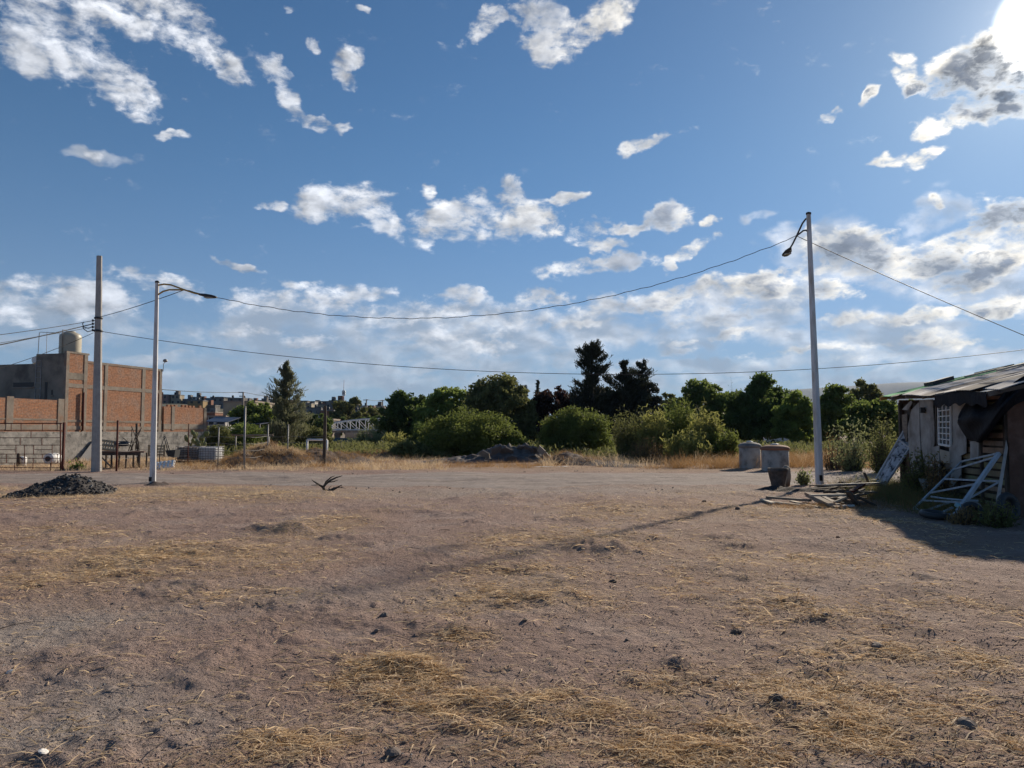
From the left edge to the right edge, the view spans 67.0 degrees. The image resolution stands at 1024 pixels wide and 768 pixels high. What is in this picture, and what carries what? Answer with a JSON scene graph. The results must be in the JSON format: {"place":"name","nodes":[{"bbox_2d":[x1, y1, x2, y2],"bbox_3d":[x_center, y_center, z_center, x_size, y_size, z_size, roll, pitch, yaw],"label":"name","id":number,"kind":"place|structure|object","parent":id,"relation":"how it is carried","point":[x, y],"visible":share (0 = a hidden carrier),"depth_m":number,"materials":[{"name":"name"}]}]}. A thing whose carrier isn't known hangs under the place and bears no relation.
{"place":"outdoors","nodes":[
{"label":"outdoors","id":0,"kind":"place"},
{"bbox_2d":[0,484,278,499],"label":"verge grass","id":1,"kind":"structure","parent":0,"point":[142,491],"depth_m":21.03,"materials":[{"name":"plant"}]},
{"bbox_2d":[0,470,899,489],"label":"dirt track","id":2,"kind":"structure","parent":0,"point":[500,480],"depth_m":25.86,"materials":[{"name":"beige soil"}]},
{"bbox_2d":[0,435,1023,767],"bbox_3d":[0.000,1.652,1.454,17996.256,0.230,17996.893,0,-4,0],"label":"ground","id":3,"kind":"structure","parent":0,"point":[604,641],"depth_m":6.81,"materials":[{"name":"soil"}]},
{"bbox_2d":[0,396,64,464],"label":"garden wall","id":4,"kind":"structure","parent":3,"relation":"on","point":[16,410],"depth_m":38.81,"materials":[{"name":"concrete"}]},
{"bbox_2d":[0,422,65,470],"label":"metal gate","id":5,"kind":"structure","parent":3,"relation":"on","point":[62,461],"depth_m":32.48,"materials":[{"name":"grey metal"}]},
{"bbox_2d":[0,473,117,498],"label":"gravel pile","id":6,"kind":"object","parent":3,"relation":"on","point":[75,484],"visible":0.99,"depth_m":19.80,"materials":[{"name":"grey gravel"}]},
{"bbox_2d":[0,351,162,461],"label":"brick house","id":7,"kind":"structure","parent":3,"relation":"on","point":[67,376],"depth_m":42.35,"materials":[{"name":"brick"}]},
{"bbox_2d":[58,329,81,352],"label":"water tank","id":8,"kind":"object","parent":7,"relation":"on","point":[65,338],"visible":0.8,"depth_m":42.09,"materials":[{"name":"paint"}]},
{"bbox_2d":[82,255,102,471],"bbox_3d":[-17.092,-0.717,31.527,0.964,9.111,0.370,0,-4,0],"label":"utility pole","id":9,"kind":"object","parent":3,"relation":"on","point":[96,455],"visible":0.94,"depth_m":31.40,"materials":[{"name":"concrete"}]},
{"bbox_2d":[102,331,1019,374],"bbox_3d":[4.128,-1.280,31.601,42.065,1.802,0.023,0,-4,0],"label":"overhead cable","id":10,"kind":"object","parent":9,"relation":"attached to","point":[561,373],"visible":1,"depth_m":31.56,"materials":[{"name":"black rubber"}]},
{"bbox_2d":[102,451,147,467],"bbox_3d":[-17.156,3.382,34.034,1.970,0.863,1.046,1,-4,-20],"label":"workbench","id":11,"kind":"object","parent":3,"relation":"on","point":[112,453],"visible":0.57,"depth_m":33.92,"materials":[{"name":"brown wood"}]},
{"bbox_2d":[135,424,138,465],"bbox_3d":[-17.376,2.936,35.887,0.233,2.189,0.129,0,-4,0],"label":"fence post","id":12,"kind":"object","parent":3,"relation":"on","point":[136,431],"visible":0.43,"depth_m":35.86,"materials":[{"name":"brown wood"}]},
{"bbox_2d":[119,436,322,458],"bbox_3d":[-12.793,2.851,35.059,8.338,0.962,4.970,1,-4,-17],"label":"wire fence","id":13,"kind":"object","parent":12,"relation":"attached to","point":[209,443],"visible":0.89,"depth_m":35.88,"materials":[{"name":"grey metal"}]},
{"bbox_2d":[149,280,216,482],"bbox_3d":[-10.215,0.053,24.001,2.094,6.630,0.283,0,-4,7],"label":"street lamp","id":14,"kind":"object","parent":3,"relation":"on","point":[153,452],"visible":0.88,"depth_m":24.06,"materials":[{"name":"metal"}]},
{"bbox_2d":[161,405,206,457],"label":"boundary wall","id":15,"kind":"structure","parent":3,"relation":"on","point":[176,420],"depth_m":49.65,"materials":[{"name":"brick"}]},
{"bbox_2d":[175,446,203,463],"bbox_3d":[-16.142,3.571,38.854,1.094,0.883,1.047,0,-4,0],"label":"caged tank","id":16,"kind":"object","parent":3,"relation":"on","point":[192,454],"visible":0.73,"depth_m":38.39,"materials":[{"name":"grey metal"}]},
{"bbox_2d":[197,446,223,463],"bbox_3d":[-15.166,3.578,38.954,0.970,0.881,1.047,0,-4,0],"label":"caged tank","id":17,"kind":"object","parent":3,"relation":"on","point":[204,451],"visible":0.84,"depth_m":38.49,"materials":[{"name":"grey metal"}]},
{"bbox_2d":[206,424,239,448],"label":"mesquite bush","id":18,"kind":"object","parent":3,"relation":"on","point":[224,434],"visible":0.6,"depth_m":55.33,"materials":[{"name":"green plant"}]},
{"bbox_2d":[1,453,452,470],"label":"verge grass","id":19,"kind":"structure","parent":3,"relation":"on","point":[376,467],"depth_m":34.41,"materials":[{"name":"plant"}]},
{"bbox_2d":[222,401,274,439],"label":"building","id":20,"kind":"structure","parent":3,"relation":"on","point":[228,406],"depth_m":150.03,"materials":[{"name":"concrete"}]},
{"bbox_2d":[227,421,270,445],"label":"mesquite bush","id":21,"kind":"object","parent":3,"relation":"on","point":[252,428],"visible":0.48,"depth_m":61.07,"materials":[{"name":"green plant"}]},
{"bbox_2d":[227,400,275,428],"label":"leafy tree","id":22,"kind":"object","parent":3,"relation":"on","point":[255,413],"visible":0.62,"depth_m":90.49,"materials":[{"name":"green plant"}]},
{"bbox_2d":[214,441,318,467],"bbox_3d":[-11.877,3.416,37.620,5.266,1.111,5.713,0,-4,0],"label":"dirt mound","id":23,"kind":"object","parent":3,"relation":"on","point":[289,456],"visible":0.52,"depth_m":36.62,"materials":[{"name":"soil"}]},
{"bbox_2d":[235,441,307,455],"bbox_3d":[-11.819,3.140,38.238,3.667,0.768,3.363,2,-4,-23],"label":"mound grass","id":24,"kind":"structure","parent":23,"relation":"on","point":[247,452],"depth_m":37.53,"materials":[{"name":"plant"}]},
{"bbox_2d":[262,360,315,445],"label":"conifer tree","id":25,"kind":"object","parent":3,"relation":"on","point":[283,412],"visible":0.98,"depth_m":57.67,"materials":[{"name":"green plant"}]},
{"bbox_2d":[263,414,316,447],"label":"mesquite bush","id":26,"kind":"object","parent":3,"relation":"on","point":[302,438],"visible":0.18,"depth_m":59.18,"materials":[{"name":"green plant"}]},
{"bbox_2d":[302,413,333,433],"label":"leafy tree","id":27,"kind":"object","parent":3,"relation":"on","point":[317,422],"visible":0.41,"depth_m":104.60,"materials":[{"name":"green plant"}]},
{"bbox_2d":[303,428,337,447],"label":"mesquite bush","id":28,"kind":"object","parent":3,"relation":"on","point":[316,433],"visible":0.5,"depth_m":54.36,"materials":[{"name":"green plant"}]},
{"bbox_2d":[322,406,326,465],"bbox_3d":[-8.701,2.519,35.913,0.167,3.019,0.172,0,-4,0],"label":"fence post","id":29,"kind":"object","parent":3,"relation":"on","point":[324,432],"visible":0.84,"depth_m":35.87,"materials":[{"name":"brown wood"}]},
{"bbox_2d":[304,447,373,463],"bbox_3d":[-9.466,3.713,40.209,5.799,0.859,4.186,3,-5,-43],"label":"dirt mound","id":30,"kind":"object","parent":3,"relation":"on","point":[335,455],"visible":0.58,"depth_m":39.33,"materials":[{"name":"soil"}]},
{"bbox_2d":[329,396,369,422],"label":"leafy tree","id":31,"kind":"object","parent":3,"relation":"on","point":[345,408],"visible":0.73,"depth_m":148.09,"materials":[{"name":"green plant"}]},
{"bbox_2d":[331,418,381,437],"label":"truss bridge","id":32,"kind":"structure","parent":3,"relation":"on","point":[348,421],"depth_m":124.95,"materials":[{"name":"paint"}]},
{"bbox_2d":[347,424,386,443],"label":"shrub","id":33,"kind":"object","parent":3,"relation":"on","point":[361,436],"visible":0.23,"depth_m":74.14,"materials":[{"name":"green plant"}]},
{"bbox_2d":[368,390,426,437],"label":"leafy tree","id":34,"kind":"object","parent":3,"relation":"on","point":[402,405],"visible":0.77,"depth_m":83.42,"materials":[{"name":"green plant"}]},
{"bbox_2d":[358,450,455,459],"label":"earth bank","id":35,"kind":"structure","parent":3,"relation":"on","point":[384,456],"depth_m":45.95,"materials":[{"name":"soil"}]},
{"bbox_2d":[387,439,431,456],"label":"mesquite bush","id":36,"kind":"object","parent":35,"relation":"on","point":[408,445],"visible":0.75,"depth_m":46.47,"materials":[{"name":"green plant"}]},
{"bbox_2d":[411,386,470,428],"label":"leafy tree","id":37,"kind":"object","parent":3,"relation":"on","point":[438,401],"visible":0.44,"depth_m":80.38,"materials":[{"name":"green plant"}]},
{"bbox_2d":[417,404,517,455],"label":"mesquite bush","id":38,"kind":"object","parent":3,"relation":"on","point":[461,431],"visible":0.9,"depth_m":48.18,"materials":[{"name":"green plant"}]},
{"bbox_2d":[421,442,550,463],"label":"rubble base","id":39,"kind":"object","parent":3,"relation":"on","point":[522,454],"visible":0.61,"depth_m":41.08,"materials":[{"name":"grey stone"}]},
{"bbox_2d":[460,372,543,439],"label":"leafy tree","id":40,"kind":"object","parent":3,"relation":"on","point":[505,395],"visible":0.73,"depth_m":76.15,"materials":[{"name":"green plant"}]},
{"bbox_2d":[0,497,1023,767],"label":"pebbles","id":41,"kind":"object","parent":3,"relation":"on","point":[490,659],"visible":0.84,"depth_m":4.60,"materials":[{"name":"stone"}]},
{"bbox_2d":[0,490,1023,767],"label":"fallen straw","id":42,"kind":"object","parent":3,"relation":"on","point":[362,670],"visible":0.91,"depth_m":4.85,"materials":[{"name":"beige plant"}]},
{"bbox_2d":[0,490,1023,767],"bbox_3d":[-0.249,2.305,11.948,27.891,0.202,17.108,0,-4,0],"label":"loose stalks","id":43,"kind":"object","parent":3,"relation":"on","point":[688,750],"visible":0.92,"depth_m":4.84,"materials":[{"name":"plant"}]},
{"bbox_2d":[0,492,1023,767],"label":"soil crumbs","id":44,"kind":"object","parent":3,"relation":"on","point":[480,658],"visible":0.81,"depth_m":5.16,"materials":[{"name":"brown soil"}]},
{"bbox_2d":[0,495,1023,767],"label":"dark twigs","id":45,"kind":"object","parent":3,"relation":"on","point":[576,649],"visible":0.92,"depth_m":4.80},
{"bbox_2d":[0,492,1023,767],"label":"grit","id":46,"kind":"object","parent":3,"relation":"on","point":[482,686],"visible":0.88,"depth_m":5.11,"materials":[{"name":"gravel"}]},
{"bbox_2d":[499,430,528,446],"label":"mesquite bush","id":47,"kind":"object","parent":3,"relation":"on","point":[515,438],"visible":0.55,"depth_m":48.47,"materials":[{"name":"green plant"}]},
{"bbox_2d":[206,438,895,458],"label":"scrub","id":48,"kind":"object","parent":3,"relation":"on","point":[351,446],"visible":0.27,"depth_m":49.99,"materials":[{"name":"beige plant"}]},
{"bbox_2d":[529,385,572,445],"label":"leafy tree","id":49,"kind":"object","parent":3,"relation":"on","point":[545,400],"visible":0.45,"depth_m":79.20,"materials":[{"name":"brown plant"}]},
{"bbox_2d":[533,405,615,451],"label":"mesquite bush","id":50,"kind":"object","parent":3,"relation":"on","point":[577,427],"visible":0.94,"depth_m":51.00,"materials":[{"name":"green plant"}]},
{"bbox_2d":[535,451,642,467],"bbox_3d":[3.758,3.649,37.692,5.863,0.706,3.283,-2,-4,34],"label":"dirt mound","id":51,"kind":"object","parent":3,"relation":"on","point":[579,461],"visible":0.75,"depth_m":36.95,"materials":[{"name":"soil"}]},
{"bbox_2d":[566,339,616,415],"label":"conifer tree","id":52,"kind":"object","parent":3,"relation":"on","point":[595,397],"visible":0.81,"depth_m":75.77,"materials":[{"name":"green plant"}]},
{"bbox_2d":[567,386,637,436],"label":"leafy tree","id":53,"kind":"object","parent":3,"relation":"on","point":[612,401],"visible":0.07,"depth_m":76.46,"materials":[{"name":"green plant"}]},
{"bbox_2d":[601,359,655,431],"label":"conifer tree","id":54,"kind":"object","parent":3,"relation":"on","point":[625,387],"visible":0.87,"depth_m":76.40,"materials":[{"name":"green plant"}]},
{"bbox_2d":[610,404,653,459],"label":"shrub","id":55,"kind":"object","parent":3,"relation":"on","point":[622,443],"visible":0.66,"depth_m":43.53,"materials":[{"name":"green plant"}]},
{"bbox_2d":[628,359,653,424],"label":"conifer tree","id":56,"kind":"object","parent":3,"relation":"on","point":[643,367],"visible":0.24,"depth_m":78.02,"materials":[{"name":"green plant"}]},
{"bbox_2d":[623,381,664,428],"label":"leafy tree","id":57,"kind":"object","parent":3,"relation":"on","point":[654,401],"visible":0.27,"depth_m":78.25,"materials":[{"name":"green plant"}]},
{"bbox_2d":[628,437,666,462],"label":"shrub","id":58,"kind":"object","parent":3,"relation":"on","point":[645,455],"visible":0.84,"depth_m":40.64,"materials":[{"name":"green plant"}]},
{"bbox_2d":[630,404,675,460],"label":"shrub","id":59,"kind":"object","parent":3,"relation":"on","point":[652,430],"visible":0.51,"depth_m":42.52,"materials":[{"name":"green plant"}]},
{"bbox_2d":[661,395,695,457],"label":"shrub","id":60,"kind":"object","parent":3,"relation":"on","point":[677,422],"visible":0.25,"depth_m":44.51,"materials":[{"name":"green plant"}]},
{"bbox_2d":[659,429,713,461],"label":"shrub","id":61,"kind":"object","parent":3,"relation":"on","point":[684,443],"visible":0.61,"depth_m":40.60,"materials":[{"name":"green plant"}]},
{"bbox_2d":[528,447,870,467],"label":"dry grass","id":62,"kind":"structure","parent":3,"relation":"on","point":[620,458],"depth_m":36.97,"materials":[{"name":"plant"}]},
{"bbox_2d":[670,378,732,436],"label":"leafy tree","id":63,"kind":"object","parent":3,"relation":"on","point":[696,392],"visible":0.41,"depth_m":82.46,"materials":[{"name":"green plant"}]},
{"bbox_2d":[680,399,725,445],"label":"shrub","id":64,"kind":"object","parent":3,"relation":"on","point":[712,425],"visible":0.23,"depth_m":42.63,"materials":[{"name":"green plant"}]},
{"bbox_2d":[705,425,740,460],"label":"shrub","id":65,"kind":"object","parent":3,"relation":"on","point":[723,444],"visible":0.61,"depth_m":41.56,"materials":[{"name":"green plant"}]},
{"bbox_2d":[738,441,760,468],"bbox_3d":[10.463,3.148,34.040,0.989,1.293,0.989,0,-4,0],"label":"cistern","id":66,"kind":"object","parent":3,"relation":"on","point":[751,449],"visible":0.89,"depth_m":33.66,"materials":[{"name":"concrete"}]},
{"bbox_2d":[721,372,803,442],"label":"leafy tree","id":67,"kind":"object","parent":3,"relation":"on","point":[747,415],"visible":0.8,"depth_m":76.49,"materials":[{"name":"green plant"}]},
{"bbox_2d":[642,446,899,468],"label":"dry grass","id":68,"kind":"structure","parent":3,"relation":"on","point":[798,462],"depth_m":35.44,"materials":[{"name":"yellow plant"}]},
{"bbox_2d":[760,443,789,470],"bbox_3d":[10.904,3.067,32.070,1.186,1.205,1.186,0,-4,0],"label":"cistern","id":69,"kind":"object","parent":3,"relation":"on","point":[774,455],"visible":0.91,"depth_m":31.62,"materials":[{"name":"concrete"}]},
{"bbox_2d":[767,468,787,486],"bbox_3d":[7.500,2.689,21.795,0.575,0.642,0.569,0,-4,0],"label":"stone planter","id":70,"kind":"object","parent":3,"relation":"on","point":[777,476],"visible":0.84,"depth_m":21.60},
{"bbox_2d":[769,389,813,443],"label":"leafy tree","id":71,"kind":"object","parent":3,"relation":"on","point":[785,421],"visible":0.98,"depth_m":71.37,"materials":[{"name":"green plant"}]},
{"bbox_2d":[782,212,823,484],"bbox_3d":[8.743,-0.802,23.280,0.384,8.293,2.383,0,-4,0],"label":"street lamp","id":72,"kind":"object","parent":3,"relation":"on","point":[819,474],"visible":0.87,"depth_m":22.20,"materials":[{"name":"metal"}]},
{"bbox_2d":[189,236,794,318],"bbox_3d":[-0.789,-3.257,23.841,18.921,2.510,0.019,0,-4,2],"label":"overhead cable","id":73,"kind":"object","parent":72,"relation":"attached to","point":[505,312],"visible":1,"depth_m":23.74,"materials":[{"name":"black rubber"}]},
{"bbox_2d":[797,236,1023,335],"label":"overhead cable","id":74,"kind":"object","parent":72,"relation":"attached to","point":[914,288],"visible":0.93,"depth_m":22.15,"materials":[{"name":"black rubber"}]},
{"bbox_2d":[760,481,845,491],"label":"planks","id":75,"kind":"object","parent":3,"relation":"on","point":[786,489],"visible":0.52,"depth_m":20.50,"materials":[{"name":"wood"}]},
{"bbox_2d":[794,465,813,484],"bbox_3d":[8.826,2.808,23.386,0.603,0.709,0.509,-1,-4,18],"label":"weed","id":76,"kind":"object","parent":3,"relation":"on","point":[801,479],"visible":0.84,"depth_m":23.31,"materials":[{"name":"green plant"}]},
{"bbox_2d":[812,383,857,441],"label":"leafy tree","id":77,"kind":"object","parent":3,"relation":"on","point":[835,400],"visible":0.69,"depth_m":82.88,"materials":[{"name":"green plant"}]},
{"bbox_2d":[822,430,847,469],"bbox_3d":[13.629,2.849,32.915,1.558,1.801,1.462,0,-4,0],"label":"shrub","id":78,"kind":"object","parent":3,"relation":"on","point":[828,465],"visible":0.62,"depth_m":32.84,"materials":[{"name":"green plant"}]},
{"bbox_2d":[758,498,930,512],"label":"weeds","id":79,"kind":"object","parent":3,"relation":"on","point":[823,506],"visible":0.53,"depth_m":16.26,"materials":[{"name":"beige plant"}]},
{"bbox_2d":[824,415,873,471],"bbox_3d":[13.519,2.326,30.865,2.158,2.678,1.936,1,-4,-22],"label":"shrub","id":80,"kind":"object","parent":3,"relation":"on","point":[847,460],"visible":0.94,"depth_m":30.69,"materials":[{"name":"green plant"}]},
{"bbox_2d":[845,377,883,415],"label":"leafy tree","id":81,"kind":"object","parent":3,"relation":"on","point":[869,392],"visible":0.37,"depth_m":97.65,"materials":[{"name":"green plant"}]},
{"bbox_2d":[836,398,898,441],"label":"leafy tree","id":82,"kind":"object","parent":3,"relation":"on","point":[864,413],"visible":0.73,"depth_m":68.62,"materials":[{"name":"green plant"}]},
{"bbox_2d":[857,404,898,472],"bbox_3d":[13.767,2.128,28.827,1.966,2.812,1.900,0,-4,0],"label":"shrub","id":83,"kind":"object","parent":3,"relation":"on","point":[879,453],"visible":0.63,"depth_m":28.77,"materials":[{"name":"green plant"}]},
{"bbox_2d":[874,431,908,484],"bbox_3d":[10.481,1.987,21.183,1.288,1.781,0.595,1,-4,-12],"label":"scratched sheet","id":84,"kind":"object","parent":3,"relation":"on","point":[894,459],"visible":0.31,"depth_m":21.17,"materials":[{"name":"white metal"}]},
{"bbox_2d":[803,469,1023,522],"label":"weeds","id":85,"kind":"object","parent":3,"relation":"on","point":[902,497],"visible":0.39,"depth_m":16.80,"materials":[{"name":"green plant"}]},
{"bbox_2d":[897,447,942,495],"bbox_3d":[9.621,2.131,18.152,1.250,1.568,1.170,0,-4,0],"label":"shrub","id":86,"kind":"object","parent":3,"relation":"on","point":[913,479],"visible":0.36,"depth_m":18.04,"materials":[{"name":"green plant"}]},
{"bbox_2d":[919,509,949,519],"bbox_3d":[7.898,2.441,14.477,0.519,0.166,0.512,0,-4,0],"label":"tyre","id":87,"kind":"object","parent":3,"relation":"on","point":[933,514],"visible":0.96,"depth_m":14.33,"materials":[{"name":"grey rubber"}]},
{"bbox_2d":[916,452,957,497],"bbox_3d":[9.357,2.139,17.139,0.904,1.275,0.848,0,-4,0],"label":"shrub","id":88,"kind":"object","parent":3,"relation":"on","point":[935,479],"visible":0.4,"depth_m":17.02,"materials":[{"name":"green plant"}]},
{"bbox_2d":[879,362,1023,516],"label":"shack","id":89,"kind":"structure","parent":3,"relation":"on","point":[925,426],"depth_m":17.30,"materials":[{"name":"grey wood"}]},
{"bbox_2d":[937,405,952,446],"bbox_3d":[10.169,0.891,18.129,0.100,1.161,0.998,-1,-4,11],"label":"window","id":90,"kind":"structure","parent":89,"relation":"in","point":[941,418],"depth_m":18.23,"materials":[{"name":"white metal"}]},
{"bbox_2d":[934,391,987,407],"bbox_3d":[9.283,0.343,16.093,0.034,0.388,2.982,-1,-4,11],"label":"plastic strip","id":91,"kind":"object","parent":89,"relation":"hanging from","point":[960,398],"visible":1,"depth_m":15.92,"materials":[{"name":"black plastic"}]},
{"bbox_2d":[957,376,1023,442],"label":"tarpaulin","id":92,"kind":"object","parent":89,"relation":"hanging from","point":[977,422],"visible":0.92,"depth_m":15.23,"materials":[{"name":"black plastic"}]},
{"bbox_2d":[996,441,1007,498],"bbox_3d":[9.218,1.607,14.553,0.078,1.108,1.078,-3,-5,42],"label":"leaning board","id":93,"kind":"object","parent":89,"relation":"attached to","point":[1002,471],"visible":0.79,"depth_m":14.53,"materials":[{"name":"grey wood"}]},
{"bbox_2d":[913,452,1000,515],"bbox_3d":[8.895,1.931,15.310,1.467,1.196,2.439,0,-4,0],"label":"steel frame","id":94,"kind":"object","parent":3,"relation":"on","point":[969,495],"visible":0.77,"depth_m":14.94,"materials":[{"name":"paint"}]},
{"bbox_2d":[944,504,981,524],"bbox_3d":[8.067,2.380,13.783,0.692,0.501,0.597,-2,-4,28],"label":"shrub","id":95,"kind":"object","parent":3,"relation":"on","point":[961,517],"visible":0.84,"depth_m":13.75,"materials":[{"name":"green plant"}]},
{"bbox_2d":[952,716,977,730],"bbox_3d":[2.458,1.857,4.193,0.127,0.092,0.122,0,-4,0],"label":"stone","id":96,"kind":"object","parent":3,"relation":"on","point":[969,723],"visible":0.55,"depth_m":4.17,"materials":[{"name":"grey stone"}]},
{"bbox_2d":[972,498,1020,528],"bbox_3d":[8.453,2.301,13.484,0.813,0.633,0.680,0,-4,0],"label":"shrub","id":97,"kind":"object","parent":3,"relation":"on","point":[993,519],"visible":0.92,"depth_m":13.37,"materials":[{"name":"green plant"}]},
{"bbox_2d":[996,492,1020,521],"bbox_3d":[8.848,2.198,13.790,0.535,0.532,0.207,1,-4,-23],"label":"tyre","id":98,"kind":"object","parent":3,"relation":"on","point":[1012,499],"visible":0.62,"depth_m":13.78,"materials":[{"name":"grey rubber"}]},
{"bbox_2d":[0,0,1023,414],"label":"sky","id":99,"kind":"structure","parent":0,"point":[424,160],"materials":[{"name":"blue"}]},
{"bbox_2d":[440,457,725,468],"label":"dry grass","id":100,"kind":"structure","parent":0,"point":[479,464],"depth_m":35.63,"materials":[{"name":"yellow plant"}]},
{"bbox_2d":[266,488,905,512],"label":"verge grass","id":101,"kind":"structure","parent":0,"point":[547,503],"depth_m":17.33,"materials":[{"name":"plant"}]},
{"bbox_2d":[659,382,990,405],"bbox_3d":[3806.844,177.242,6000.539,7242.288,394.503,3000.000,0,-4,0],"label":"hills","id":102,"kind":"structure","parent":0,"point":[888,388],"depth_m":5441.56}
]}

